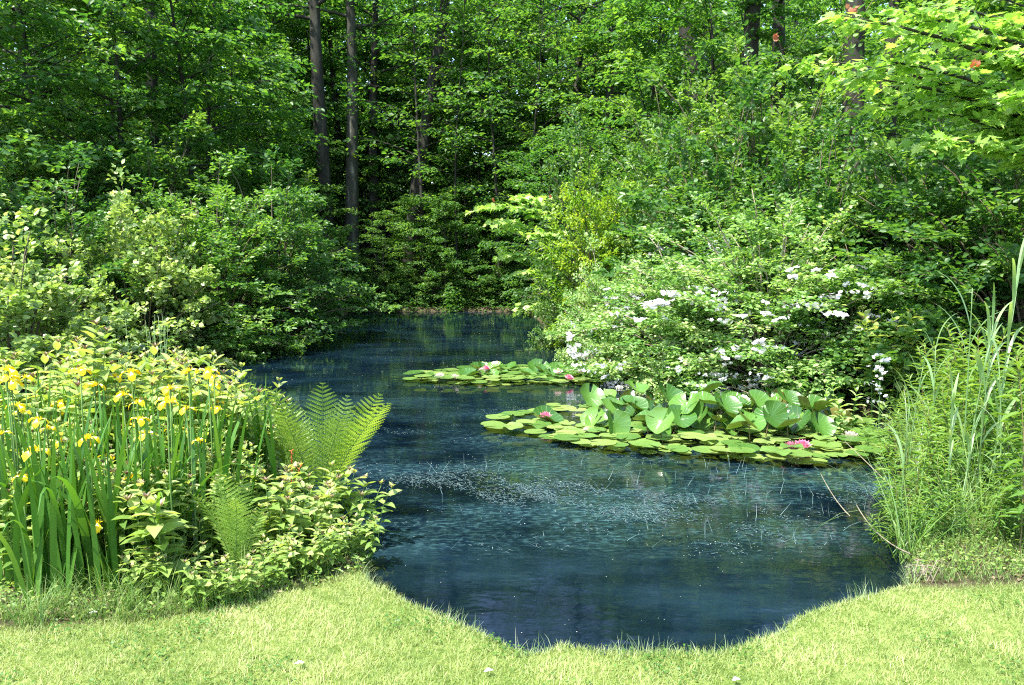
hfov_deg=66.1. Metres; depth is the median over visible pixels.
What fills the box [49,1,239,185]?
forest tree
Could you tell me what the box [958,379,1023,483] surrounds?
narrow leaved plant
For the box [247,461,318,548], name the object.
leafy perennial
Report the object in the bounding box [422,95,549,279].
young tree
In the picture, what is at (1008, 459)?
grass clump
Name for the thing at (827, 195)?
green shrub
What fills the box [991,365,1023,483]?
narrow leaved plant
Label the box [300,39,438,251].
young tree
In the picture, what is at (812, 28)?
forest tree
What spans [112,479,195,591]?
leafy perennial
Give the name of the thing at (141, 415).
yellow iris
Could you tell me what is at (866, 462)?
dry stalk
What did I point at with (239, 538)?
fern
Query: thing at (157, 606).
grass tuft
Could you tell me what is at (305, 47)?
forest tree
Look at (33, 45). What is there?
forest tree
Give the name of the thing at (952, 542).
grass tuft
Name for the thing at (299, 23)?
young tree
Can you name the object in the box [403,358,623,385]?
water lily
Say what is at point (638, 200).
green shrub
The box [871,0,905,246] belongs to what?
forest tree
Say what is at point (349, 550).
grass tuft
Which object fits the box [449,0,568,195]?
forest tree
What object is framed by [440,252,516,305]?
undergrowth shrub
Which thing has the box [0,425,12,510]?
leafy perennial
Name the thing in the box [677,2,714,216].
forest tree
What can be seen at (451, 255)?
undergrowth shrub
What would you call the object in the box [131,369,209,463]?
leafy perennial
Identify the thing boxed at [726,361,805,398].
dead twigs
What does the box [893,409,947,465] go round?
narrow leaved plant
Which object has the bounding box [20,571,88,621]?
grass tuft
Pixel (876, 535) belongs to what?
narrow leaved plant
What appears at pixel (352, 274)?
undergrowth shrub
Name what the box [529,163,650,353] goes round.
yellow green bush
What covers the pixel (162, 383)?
leafy perennial
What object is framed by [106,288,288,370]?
green shrub
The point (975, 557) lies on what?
rough grass
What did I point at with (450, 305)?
woodland undergrowth
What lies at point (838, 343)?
green shrub
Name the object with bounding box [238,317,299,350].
green shrub
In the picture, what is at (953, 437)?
grass clump
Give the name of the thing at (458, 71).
forest tree
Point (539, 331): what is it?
green shrub
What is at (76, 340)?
leafy perennial
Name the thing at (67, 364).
leafy perennial
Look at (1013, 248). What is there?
green shrub
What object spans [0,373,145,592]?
yellow iris
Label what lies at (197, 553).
leafy perennial
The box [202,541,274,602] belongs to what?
grass tuft
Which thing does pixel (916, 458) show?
grass clump
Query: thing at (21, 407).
yellow iris
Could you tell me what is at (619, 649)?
bank grass
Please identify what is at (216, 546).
leafy perennial
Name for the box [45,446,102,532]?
leafy perennial
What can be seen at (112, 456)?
leafy perennial
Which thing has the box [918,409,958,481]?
narrow leaved plant
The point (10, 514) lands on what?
leafy perennial
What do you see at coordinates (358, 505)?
leafy perennial
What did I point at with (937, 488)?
narrow leaved plant
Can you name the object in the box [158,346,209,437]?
leafy perennial
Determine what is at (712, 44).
understorey tree
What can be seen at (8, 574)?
yellow iris
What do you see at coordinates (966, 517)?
narrow leaved plant
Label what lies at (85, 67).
young tree
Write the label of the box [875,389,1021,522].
grass clump
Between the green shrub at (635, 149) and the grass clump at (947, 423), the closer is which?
the grass clump at (947, 423)
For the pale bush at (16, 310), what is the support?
on the ground at (810, 625)
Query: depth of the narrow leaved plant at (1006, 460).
4.87 m
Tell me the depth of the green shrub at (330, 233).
18.38 m
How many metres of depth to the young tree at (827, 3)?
29.02 m
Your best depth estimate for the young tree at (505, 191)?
33.25 m
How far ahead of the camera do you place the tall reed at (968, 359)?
5.46 m
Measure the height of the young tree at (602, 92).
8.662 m
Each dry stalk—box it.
[820,473,849,515]
[839,436,892,487]
[856,505,910,554]
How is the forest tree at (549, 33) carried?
on the ground at (810, 625)
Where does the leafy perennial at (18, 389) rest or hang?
on the ground at (810, 625)
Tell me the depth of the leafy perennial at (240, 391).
5.61 m
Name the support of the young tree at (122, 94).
on the ground at (810, 625)
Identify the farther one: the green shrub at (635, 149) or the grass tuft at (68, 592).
the green shrub at (635, 149)
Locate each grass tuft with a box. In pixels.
[0,578,55,628]
[0,590,28,620]
[1,565,79,630]
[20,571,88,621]
[20,572,93,611]
[33,567,92,606]
[45,543,141,616]
[54,586,98,622]
[61,569,95,590]
[69,587,124,624]
[90,570,156,628]
[92,572,154,609]
[103,551,183,604]
[115,584,170,620]
[135,579,180,619]
[143,537,202,605]
[153,580,199,615]
[154,575,227,615]
[190,558,257,610]
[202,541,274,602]
[257,567,287,590]
[291,558,309,575]
[336,533,360,557]
[359,548,376,567]
[923,528,938,549]
[944,525,974,547]
[959,532,982,548]
[985,526,1008,544]
[995,524,1023,543]
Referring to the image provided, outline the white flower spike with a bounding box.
[864,353,890,429]
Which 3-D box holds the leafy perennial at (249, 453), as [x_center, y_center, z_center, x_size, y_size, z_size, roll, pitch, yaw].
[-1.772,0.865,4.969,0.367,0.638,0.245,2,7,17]
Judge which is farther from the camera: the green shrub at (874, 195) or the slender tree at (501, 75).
the slender tree at (501, 75)
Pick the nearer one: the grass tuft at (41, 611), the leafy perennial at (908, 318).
the grass tuft at (41, 611)
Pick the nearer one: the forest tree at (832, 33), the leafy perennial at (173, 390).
the leafy perennial at (173, 390)
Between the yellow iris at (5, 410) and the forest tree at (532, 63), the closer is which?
the yellow iris at (5, 410)
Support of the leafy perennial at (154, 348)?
on the ground at (810, 625)
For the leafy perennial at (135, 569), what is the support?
on the ground at (810, 625)
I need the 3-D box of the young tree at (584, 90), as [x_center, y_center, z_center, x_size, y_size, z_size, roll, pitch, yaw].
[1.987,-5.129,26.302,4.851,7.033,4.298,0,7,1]
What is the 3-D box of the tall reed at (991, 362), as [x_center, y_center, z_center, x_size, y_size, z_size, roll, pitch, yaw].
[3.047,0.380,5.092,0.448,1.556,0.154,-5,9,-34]
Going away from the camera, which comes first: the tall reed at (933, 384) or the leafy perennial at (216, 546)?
the leafy perennial at (216, 546)
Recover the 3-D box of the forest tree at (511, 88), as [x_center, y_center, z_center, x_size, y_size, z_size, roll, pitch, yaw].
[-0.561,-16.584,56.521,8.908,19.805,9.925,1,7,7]
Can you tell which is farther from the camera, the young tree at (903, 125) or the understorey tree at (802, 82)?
the young tree at (903, 125)
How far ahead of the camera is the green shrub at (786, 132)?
12.92 m
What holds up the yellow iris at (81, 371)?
on the ground at (810, 625)
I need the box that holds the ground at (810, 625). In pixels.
[0,295,1023,684]
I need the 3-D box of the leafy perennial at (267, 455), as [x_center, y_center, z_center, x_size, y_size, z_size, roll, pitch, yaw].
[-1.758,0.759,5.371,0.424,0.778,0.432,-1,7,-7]
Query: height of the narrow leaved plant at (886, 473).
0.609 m
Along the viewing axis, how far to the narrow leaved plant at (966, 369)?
6.79 m
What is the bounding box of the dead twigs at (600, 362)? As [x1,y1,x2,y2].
[574,347,643,375]
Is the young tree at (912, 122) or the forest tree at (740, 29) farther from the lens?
the forest tree at (740, 29)
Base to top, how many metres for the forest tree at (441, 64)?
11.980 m
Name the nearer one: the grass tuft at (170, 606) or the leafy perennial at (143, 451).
the grass tuft at (170, 606)
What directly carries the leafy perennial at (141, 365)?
on the ground at (810, 625)
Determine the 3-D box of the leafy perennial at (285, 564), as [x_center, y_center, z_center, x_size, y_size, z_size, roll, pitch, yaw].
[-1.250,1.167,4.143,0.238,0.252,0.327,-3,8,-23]
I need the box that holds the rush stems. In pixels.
[125,317,167,370]
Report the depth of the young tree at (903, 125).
29.36 m
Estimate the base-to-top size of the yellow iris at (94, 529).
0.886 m
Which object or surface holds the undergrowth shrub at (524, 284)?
on the ground at (810, 625)
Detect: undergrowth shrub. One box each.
[307,245,380,305]
[334,259,394,304]
[338,208,418,284]
[363,262,426,306]
[383,224,432,274]
[397,256,471,305]
[418,211,511,280]
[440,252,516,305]
[447,191,522,274]
[482,244,548,303]
[495,192,560,291]
[523,213,563,283]
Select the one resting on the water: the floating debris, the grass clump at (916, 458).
the floating debris
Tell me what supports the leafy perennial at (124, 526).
on the ground at (810, 625)
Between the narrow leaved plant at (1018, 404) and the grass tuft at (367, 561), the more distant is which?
the narrow leaved plant at (1018, 404)
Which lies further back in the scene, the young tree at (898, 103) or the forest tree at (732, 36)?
the forest tree at (732, 36)
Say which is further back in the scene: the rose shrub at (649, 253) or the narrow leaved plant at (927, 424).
the rose shrub at (649, 253)
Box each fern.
[190,469,266,574]
[243,380,389,499]
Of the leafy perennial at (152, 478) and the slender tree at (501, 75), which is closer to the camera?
the leafy perennial at (152, 478)
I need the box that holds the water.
[15,311,906,654]
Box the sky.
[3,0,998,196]
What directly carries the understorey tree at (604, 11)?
on the ground at (810, 625)
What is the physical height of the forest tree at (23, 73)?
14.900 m
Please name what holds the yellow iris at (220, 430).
on the ground at (810, 625)
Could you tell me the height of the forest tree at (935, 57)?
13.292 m
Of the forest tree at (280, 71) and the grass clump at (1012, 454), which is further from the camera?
the forest tree at (280, 71)
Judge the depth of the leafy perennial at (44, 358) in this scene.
5.47 m
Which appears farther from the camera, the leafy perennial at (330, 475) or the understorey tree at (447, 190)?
the understorey tree at (447, 190)
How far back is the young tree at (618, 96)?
32.49 m
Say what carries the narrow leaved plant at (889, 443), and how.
on the ground at (810, 625)
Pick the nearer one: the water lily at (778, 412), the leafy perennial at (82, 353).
the leafy perennial at (82, 353)
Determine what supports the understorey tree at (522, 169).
on the ground at (810, 625)
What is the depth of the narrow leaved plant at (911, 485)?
5.08 m
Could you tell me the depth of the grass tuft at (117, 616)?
3.67 m
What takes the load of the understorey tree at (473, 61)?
on the ground at (810, 625)
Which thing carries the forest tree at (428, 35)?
on the ground at (810, 625)
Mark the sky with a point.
(596, 0)
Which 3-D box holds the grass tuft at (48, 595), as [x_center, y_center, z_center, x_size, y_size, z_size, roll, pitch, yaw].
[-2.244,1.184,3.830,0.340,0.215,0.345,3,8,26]
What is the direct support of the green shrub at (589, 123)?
on the ground at (810, 625)
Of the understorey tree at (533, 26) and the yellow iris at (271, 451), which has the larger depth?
the understorey tree at (533, 26)
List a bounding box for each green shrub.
[0,72,165,321]
[0,140,210,353]
[15,66,292,306]
[85,151,333,371]
[85,333,182,382]
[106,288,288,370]
[168,143,404,340]
[202,139,368,318]
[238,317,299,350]
[514,108,628,324]
[525,273,578,349]
[527,104,684,316]
[584,49,771,306]
[584,72,825,338]
[632,0,922,249]
[692,105,933,363]
[726,113,997,281]
[734,224,1010,415]
[753,68,1023,368]
[800,80,1023,391]
[854,71,1023,408]
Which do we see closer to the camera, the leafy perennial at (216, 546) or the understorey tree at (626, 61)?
the leafy perennial at (216, 546)
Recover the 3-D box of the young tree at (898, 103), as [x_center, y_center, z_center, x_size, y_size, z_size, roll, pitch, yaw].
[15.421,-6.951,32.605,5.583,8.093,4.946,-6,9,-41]
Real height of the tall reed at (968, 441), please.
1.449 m
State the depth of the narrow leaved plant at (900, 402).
7.29 m
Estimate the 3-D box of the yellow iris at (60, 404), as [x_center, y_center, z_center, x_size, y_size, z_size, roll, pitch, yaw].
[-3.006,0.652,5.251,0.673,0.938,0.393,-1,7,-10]
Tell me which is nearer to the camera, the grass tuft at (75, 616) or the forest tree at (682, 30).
the grass tuft at (75, 616)
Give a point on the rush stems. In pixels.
(155, 342)
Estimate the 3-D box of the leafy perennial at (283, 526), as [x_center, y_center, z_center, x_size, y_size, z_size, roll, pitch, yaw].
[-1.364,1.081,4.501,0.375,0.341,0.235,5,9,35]
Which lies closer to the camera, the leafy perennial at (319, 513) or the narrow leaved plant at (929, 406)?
the leafy perennial at (319, 513)
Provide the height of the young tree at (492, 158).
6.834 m
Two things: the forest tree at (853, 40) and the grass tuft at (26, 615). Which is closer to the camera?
the grass tuft at (26, 615)
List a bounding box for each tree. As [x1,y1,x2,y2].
[0,0,121,152]
[0,0,141,173]
[0,0,201,256]
[0,0,274,251]
[0,6,145,260]
[0,101,69,222]
[1,75,76,169]
[2,0,206,214]
[11,0,317,254]
[21,81,137,211]
[31,4,118,126]
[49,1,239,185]
[73,54,201,170]
[90,56,237,187]
[99,0,333,254]
[105,0,201,112]
[106,46,248,146]
[111,0,305,183]
[117,3,181,100]
[130,30,342,218]
[134,0,358,226]
[165,0,384,219]
[169,0,361,180]
[199,104,340,256]
[219,0,410,232]
[225,25,305,142]
[227,96,310,177]
[229,0,364,273]
[233,53,343,178]
[241,0,394,146]
[252,1,344,139]
[260,0,421,265]
[268,0,412,255]
[274,0,446,252]
[285,0,457,276]
[286,181,365,288]
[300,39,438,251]
[315,141,410,274]
[320,0,521,280]
[324,0,455,144]
[326,68,482,265]
[327,102,408,231]
[328,126,400,223]
[334,0,437,266]
[337,0,480,214]
[342,0,523,268]
[345,210,417,295]
[374,23,573,273]
[374,194,463,296]
[379,0,535,302]
[382,0,450,289]
[382,0,493,173]
[382,120,471,234]
[389,0,493,183]
[391,0,518,233]
[393,0,599,263]
[397,0,494,168]
[398,192,486,304]
[406,74,532,248]
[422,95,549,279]
[424,0,594,222]
[425,181,514,297]
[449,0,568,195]
[451,8,548,186]
[456,200,539,303]
[461,0,619,298]
[461,0,648,239]
[465,170,588,316]
[476,0,595,222]
[477,130,600,298]
[480,0,665,182]
[480,184,530,228]
[482,135,525,201]
[489,19,574,171]
[490,30,670,244]
[503,83,614,208]
[520,0,601,160]
[530,0,678,185]
[538,0,764,221]
[545,0,677,143]
[550,20,622,158]
[557,0,771,171]
[562,66,663,170]
[579,0,842,194]
[580,20,726,171]
[614,35,771,178]
[669,12,761,101]
[672,0,830,111]
[674,1,743,85]
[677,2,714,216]
[720,0,831,116]
[730,21,920,251]
[731,0,887,118]
[731,89,812,161]
[739,0,760,159]
[757,34,905,190]
[759,0,951,166]
[769,0,820,153]
[773,0,1023,174]
[794,0,1023,227]
[799,21,880,97]
[831,76,933,176]
[840,0,864,191]
[850,0,1023,240]
[864,26,934,120]
[865,1,986,135]
[868,68,950,170]
[868,70,1010,229]
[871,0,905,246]
[906,3,1022,190]
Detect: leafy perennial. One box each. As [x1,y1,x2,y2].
[0,336,88,438]
[0,350,30,462]
[0,350,78,435]
[0,359,85,475]
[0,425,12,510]
[0,447,45,570]
[0,469,32,569]
[6,451,67,504]
[21,342,99,439]
[22,317,128,455]
[22,414,81,481]
[31,417,90,510]
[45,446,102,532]
[49,334,128,426]
[51,344,142,435]
[56,353,137,454]
[56,458,132,575]
[59,471,97,571]
[64,444,122,539]
[65,419,134,490]
[79,352,173,469]
[94,341,184,448]
[101,346,183,425]
[109,413,175,467]
[111,462,179,556]
[112,467,156,575]
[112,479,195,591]
[113,350,208,434]
[115,542,174,597]
[124,443,180,493]
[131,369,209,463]
[132,465,162,492]
[144,541,210,595]
[149,355,232,465]
[150,459,202,558]
[154,350,229,432]
[155,415,212,487]
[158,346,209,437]
[158,447,214,523]
[173,552,235,610]
[174,354,252,443]
[179,458,277,538]
[179,466,232,560]
[189,499,242,565]
[194,369,269,489]
[196,448,224,491]
[203,362,261,444]
[204,377,291,488]
[205,453,251,535]
[205,549,261,605]
[206,429,258,516]
[221,393,282,501]
[230,441,267,519]
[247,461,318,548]
[249,501,300,561]
[253,533,299,590]
[265,474,347,547]
[272,527,299,575]
[281,522,343,581]
[292,460,366,524]
[308,510,354,567]
[327,473,401,548]
[335,513,384,558]
[820,382,890,437]
[854,306,922,421]
[887,308,961,417]
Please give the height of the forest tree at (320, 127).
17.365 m
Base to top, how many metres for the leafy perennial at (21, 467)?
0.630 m
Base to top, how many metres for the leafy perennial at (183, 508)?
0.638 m
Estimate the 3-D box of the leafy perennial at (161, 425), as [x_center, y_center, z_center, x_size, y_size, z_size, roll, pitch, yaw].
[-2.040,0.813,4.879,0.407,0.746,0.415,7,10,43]
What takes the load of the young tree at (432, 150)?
on the ground at (810, 625)
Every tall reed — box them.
[887,367,927,526]
[900,344,937,485]
[909,312,958,469]
[929,250,1006,492]
[939,365,958,508]
[949,301,1023,519]
[966,285,1009,514]
[972,327,1023,522]
[989,239,1023,498]
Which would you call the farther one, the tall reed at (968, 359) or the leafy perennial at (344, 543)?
the tall reed at (968, 359)
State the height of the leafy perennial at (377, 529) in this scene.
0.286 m
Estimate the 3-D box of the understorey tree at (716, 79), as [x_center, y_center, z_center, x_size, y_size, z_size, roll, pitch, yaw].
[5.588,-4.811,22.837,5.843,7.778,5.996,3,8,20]
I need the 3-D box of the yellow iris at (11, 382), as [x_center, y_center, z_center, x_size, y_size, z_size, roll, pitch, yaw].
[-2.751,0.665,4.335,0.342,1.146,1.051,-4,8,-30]
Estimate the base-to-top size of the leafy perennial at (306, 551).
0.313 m
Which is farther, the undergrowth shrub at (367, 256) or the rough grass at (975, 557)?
the undergrowth shrub at (367, 256)
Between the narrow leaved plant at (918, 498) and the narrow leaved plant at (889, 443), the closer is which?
the narrow leaved plant at (918, 498)
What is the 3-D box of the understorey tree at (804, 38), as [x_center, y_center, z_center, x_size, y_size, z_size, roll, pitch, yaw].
[8.804,-4.886,22.376,5.843,7.778,5.996,-3,8,-25]
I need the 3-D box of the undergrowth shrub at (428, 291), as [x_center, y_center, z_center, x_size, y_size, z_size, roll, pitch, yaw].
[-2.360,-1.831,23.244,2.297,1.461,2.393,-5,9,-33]
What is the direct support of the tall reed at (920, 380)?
on the ground at (810, 625)
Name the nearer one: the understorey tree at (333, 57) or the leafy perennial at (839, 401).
the leafy perennial at (839, 401)
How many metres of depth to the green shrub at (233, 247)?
13.34 m
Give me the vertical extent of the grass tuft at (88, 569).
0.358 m
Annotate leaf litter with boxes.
[0,305,1023,619]
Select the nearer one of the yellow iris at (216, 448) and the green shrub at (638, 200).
the yellow iris at (216, 448)
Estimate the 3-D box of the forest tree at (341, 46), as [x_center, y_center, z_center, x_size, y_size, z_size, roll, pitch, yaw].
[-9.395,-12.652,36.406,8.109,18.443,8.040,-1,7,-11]
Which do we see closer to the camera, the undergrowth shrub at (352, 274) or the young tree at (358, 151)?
the undergrowth shrub at (352, 274)
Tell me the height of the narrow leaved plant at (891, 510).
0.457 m
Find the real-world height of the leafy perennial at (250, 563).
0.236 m
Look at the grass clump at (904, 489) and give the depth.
5.09 m
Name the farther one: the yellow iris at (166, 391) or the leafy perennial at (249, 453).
the leafy perennial at (249, 453)
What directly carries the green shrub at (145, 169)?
on the ground at (810, 625)
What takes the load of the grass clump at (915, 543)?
on the ground at (810, 625)
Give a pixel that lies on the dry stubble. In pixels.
(923, 571)
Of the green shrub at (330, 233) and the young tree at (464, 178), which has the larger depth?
the young tree at (464, 178)
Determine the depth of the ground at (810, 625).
3.53 m
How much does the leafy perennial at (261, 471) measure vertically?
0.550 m
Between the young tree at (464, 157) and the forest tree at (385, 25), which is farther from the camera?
the forest tree at (385, 25)
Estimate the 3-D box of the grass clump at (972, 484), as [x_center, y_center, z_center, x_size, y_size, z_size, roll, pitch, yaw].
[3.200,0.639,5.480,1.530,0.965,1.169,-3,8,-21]
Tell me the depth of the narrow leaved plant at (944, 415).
5.72 m
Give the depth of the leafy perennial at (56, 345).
5.84 m
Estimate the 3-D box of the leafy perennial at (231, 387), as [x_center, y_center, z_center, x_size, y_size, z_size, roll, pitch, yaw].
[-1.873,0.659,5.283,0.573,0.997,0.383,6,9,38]
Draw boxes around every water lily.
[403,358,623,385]
[481,380,896,463]
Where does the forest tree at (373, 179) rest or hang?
on the ground at (810, 625)
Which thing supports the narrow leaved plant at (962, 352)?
on the ground at (810, 625)
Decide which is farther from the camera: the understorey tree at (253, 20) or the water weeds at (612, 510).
the understorey tree at (253, 20)
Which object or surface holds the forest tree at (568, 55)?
on the ground at (810, 625)
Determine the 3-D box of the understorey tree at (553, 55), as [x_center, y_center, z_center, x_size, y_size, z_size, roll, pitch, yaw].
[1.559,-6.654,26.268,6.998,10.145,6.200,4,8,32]
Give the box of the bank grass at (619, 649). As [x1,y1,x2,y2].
[349,522,922,654]
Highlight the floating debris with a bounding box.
[292,314,821,632]
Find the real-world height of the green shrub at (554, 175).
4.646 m
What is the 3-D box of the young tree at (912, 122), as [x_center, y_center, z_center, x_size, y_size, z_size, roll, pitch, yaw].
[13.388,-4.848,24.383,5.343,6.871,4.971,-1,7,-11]
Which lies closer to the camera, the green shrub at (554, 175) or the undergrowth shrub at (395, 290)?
the green shrub at (554, 175)
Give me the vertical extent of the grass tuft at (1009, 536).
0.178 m
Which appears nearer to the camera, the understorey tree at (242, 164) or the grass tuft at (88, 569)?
the grass tuft at (88, 569)
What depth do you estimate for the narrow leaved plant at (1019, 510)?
4.49 m
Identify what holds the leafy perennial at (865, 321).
on the ground at (810, 625)
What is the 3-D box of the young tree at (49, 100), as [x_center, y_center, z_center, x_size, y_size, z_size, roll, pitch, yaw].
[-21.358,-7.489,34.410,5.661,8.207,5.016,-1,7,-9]
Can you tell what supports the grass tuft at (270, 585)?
on the ground at (810, 625)
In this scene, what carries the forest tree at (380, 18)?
on the ground at (810, 625)
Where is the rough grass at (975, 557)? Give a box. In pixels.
[0,467,1023,619]
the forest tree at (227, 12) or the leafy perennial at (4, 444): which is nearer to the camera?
the leafy perennial at (4, 444)
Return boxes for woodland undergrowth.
[237,279,926,410]
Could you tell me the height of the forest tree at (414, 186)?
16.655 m
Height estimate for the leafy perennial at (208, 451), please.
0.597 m
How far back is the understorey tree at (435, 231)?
22.41 m
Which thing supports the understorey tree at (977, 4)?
on the ground at (810, 625)
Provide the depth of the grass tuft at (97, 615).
3.70 m
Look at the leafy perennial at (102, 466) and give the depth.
4.09 m
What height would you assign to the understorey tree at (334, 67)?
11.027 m
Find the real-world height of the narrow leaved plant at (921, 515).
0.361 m
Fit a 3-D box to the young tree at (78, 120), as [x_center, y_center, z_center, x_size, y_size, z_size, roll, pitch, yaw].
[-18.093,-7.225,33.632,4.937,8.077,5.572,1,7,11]
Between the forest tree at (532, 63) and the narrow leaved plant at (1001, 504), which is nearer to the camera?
the narrow leaved plant at (1001, 504)
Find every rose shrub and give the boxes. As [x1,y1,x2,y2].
[542,229,676,372]
[554,223,841,391]
[575,339,647,388]
[617,335,747,401]
[618,185,757,337]
[637,189,807,287]
[644,186,930,409]
[762,181,894,261]
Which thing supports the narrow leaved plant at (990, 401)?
on the ground at (810, 625)
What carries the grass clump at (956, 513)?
on the ground at (810, 625)
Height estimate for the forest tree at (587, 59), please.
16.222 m
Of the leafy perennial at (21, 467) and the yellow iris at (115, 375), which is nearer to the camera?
the leafy perennial at (21, 467)
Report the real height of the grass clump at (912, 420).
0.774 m
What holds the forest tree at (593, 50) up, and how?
on the ground at (810, 625)
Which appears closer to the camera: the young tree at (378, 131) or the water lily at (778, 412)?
the water lily at (778, 412)
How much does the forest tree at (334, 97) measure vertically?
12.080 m
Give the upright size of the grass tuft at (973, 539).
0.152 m
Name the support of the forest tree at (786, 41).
on the ground at (810, 625)
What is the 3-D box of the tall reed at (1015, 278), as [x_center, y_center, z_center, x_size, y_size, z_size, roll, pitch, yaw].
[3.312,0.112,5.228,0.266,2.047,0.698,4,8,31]
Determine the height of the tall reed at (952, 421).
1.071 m
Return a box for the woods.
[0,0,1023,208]
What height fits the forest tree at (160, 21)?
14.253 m
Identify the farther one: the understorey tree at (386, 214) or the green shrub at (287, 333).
the understorey tree at (386, 214)
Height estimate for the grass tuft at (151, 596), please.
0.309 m
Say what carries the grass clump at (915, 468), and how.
on the ground at (810, 625)
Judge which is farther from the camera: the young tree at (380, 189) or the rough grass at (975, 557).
the young tree at (380, 189)
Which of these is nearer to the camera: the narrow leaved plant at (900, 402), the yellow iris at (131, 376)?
the yellow iris at (131, 376)
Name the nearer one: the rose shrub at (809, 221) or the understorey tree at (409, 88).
the rose shrub at (809, 221)
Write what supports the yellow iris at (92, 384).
on the ground at (810, 625)
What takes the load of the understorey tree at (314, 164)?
on the ground at (810, 625)
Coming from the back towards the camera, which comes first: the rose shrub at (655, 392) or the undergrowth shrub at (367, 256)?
the undergrowth shrub at (367, 256)
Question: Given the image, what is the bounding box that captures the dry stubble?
[905,559,949,582]
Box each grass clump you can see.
[821,423,1020,563]
[823,443,1007,557]
[826,451,969,534]
[834,398,990,488]
[848,391,974,477]
[855,407,1023,503]
[857,385,988,449]
[860,396,987,486]
[861,378,1002,475]
[870,448,1018,536]
[873,381,1017,469]
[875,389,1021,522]
[898,405,1020,493]
[953,418,1022,496]
[953,431,1007,481]
[960,384,1010,469]
[981,397,1021,480]
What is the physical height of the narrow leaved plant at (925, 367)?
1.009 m
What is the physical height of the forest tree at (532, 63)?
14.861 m
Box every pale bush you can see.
[0,193,150,416]
[20,159,241,377]
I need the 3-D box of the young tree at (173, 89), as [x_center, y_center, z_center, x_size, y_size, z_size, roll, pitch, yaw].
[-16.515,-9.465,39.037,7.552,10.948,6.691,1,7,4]
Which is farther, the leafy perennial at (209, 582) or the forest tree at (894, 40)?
the forest tree at (894, 40)
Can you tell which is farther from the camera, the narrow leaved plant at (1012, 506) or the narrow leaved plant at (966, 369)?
the narrow leaved plant at (966, 369)
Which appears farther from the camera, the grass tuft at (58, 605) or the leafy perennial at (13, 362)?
the leafy perennial at (13, 362)
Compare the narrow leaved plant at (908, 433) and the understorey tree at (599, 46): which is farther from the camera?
the understorey tree at (599, 46)
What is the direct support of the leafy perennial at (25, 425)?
on the ground at (810, 625)
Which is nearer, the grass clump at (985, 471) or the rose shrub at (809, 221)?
the grass clump at (985, 471)
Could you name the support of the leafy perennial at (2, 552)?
on the ground at (810, 625)
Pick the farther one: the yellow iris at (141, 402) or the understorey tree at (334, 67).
the understorey tree at (334, 67)
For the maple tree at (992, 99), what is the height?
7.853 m
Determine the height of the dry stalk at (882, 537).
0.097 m
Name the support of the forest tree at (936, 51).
on the ground at (810, 625)
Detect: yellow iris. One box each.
[0,364,40,544]
[0,368,74,465]
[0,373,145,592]
[0,404,39,587]
[0,417,99,608]
[2,367,169,515]
[6,377,109,517]
[18,388,114,597]
[19,423,159,596]
[29,383,102,456]
[50,368,221,449]
[59,373,124,463]
[76,368,180,543]
[76,381,162,477]
[97,382,212,508]
[112,374,222,455]
[115,367,261,563]
[118,398,186,580]
[151,380,252,545]
[172,374,287,482]
[179,367,271,553]
[209,381,278,511]
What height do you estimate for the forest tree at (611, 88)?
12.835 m
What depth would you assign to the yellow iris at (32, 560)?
3.89 m
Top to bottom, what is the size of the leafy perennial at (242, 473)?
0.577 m
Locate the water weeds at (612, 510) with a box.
[341,407,899,554]
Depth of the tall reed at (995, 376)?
4.90 m
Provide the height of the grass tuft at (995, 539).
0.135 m
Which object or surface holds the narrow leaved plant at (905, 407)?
on the ground at (810, 625)
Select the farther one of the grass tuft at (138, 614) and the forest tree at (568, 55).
the forest tree at (568, 55)
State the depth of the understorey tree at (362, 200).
25.63 m
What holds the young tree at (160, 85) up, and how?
on the ground at (810, 625)
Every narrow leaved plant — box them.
[860,410,899,460]
[865,513,914,547]
[870,409,910,474]
[870,450,913,522]
[875,431,946,529]
[876,476,937,542]
[885,477,912,543]
[888,395,926,438]
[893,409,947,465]
[897,387,932,449]
[902,374,987,450]
[907,337,962,430]
[908,479,955,541]
[911,393,953,514]
[917,360,989,472]
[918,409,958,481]
[920,452,961,540]
[923,414,1016,506]
[924,375,964,473]
[929,351,963,422]
[935,345,981,417]
[937,321,1019,435]
[942,344,1002,438]
[951,478,1001,540]
[952,349,1023,459]
[957,326,1023,491]
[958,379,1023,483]
[983,467,1023,538]
[986,467,1022,543]
[990,425,1023,532]
[991,345,1023,555]
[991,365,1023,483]
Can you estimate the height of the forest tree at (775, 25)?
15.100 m
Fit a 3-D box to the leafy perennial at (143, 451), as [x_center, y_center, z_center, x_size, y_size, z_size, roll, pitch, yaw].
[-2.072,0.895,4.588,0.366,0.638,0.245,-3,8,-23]
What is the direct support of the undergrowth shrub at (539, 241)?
on the ground at (810, 625)
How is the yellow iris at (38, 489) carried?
on the ground at (810, 625)
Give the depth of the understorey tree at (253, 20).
18.68 m
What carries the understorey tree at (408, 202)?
on the ground at (810, 625)
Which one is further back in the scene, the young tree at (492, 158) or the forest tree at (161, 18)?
the forest tree at (161, 18)
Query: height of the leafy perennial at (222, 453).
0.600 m
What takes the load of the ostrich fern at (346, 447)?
on the ground at (810, 625)

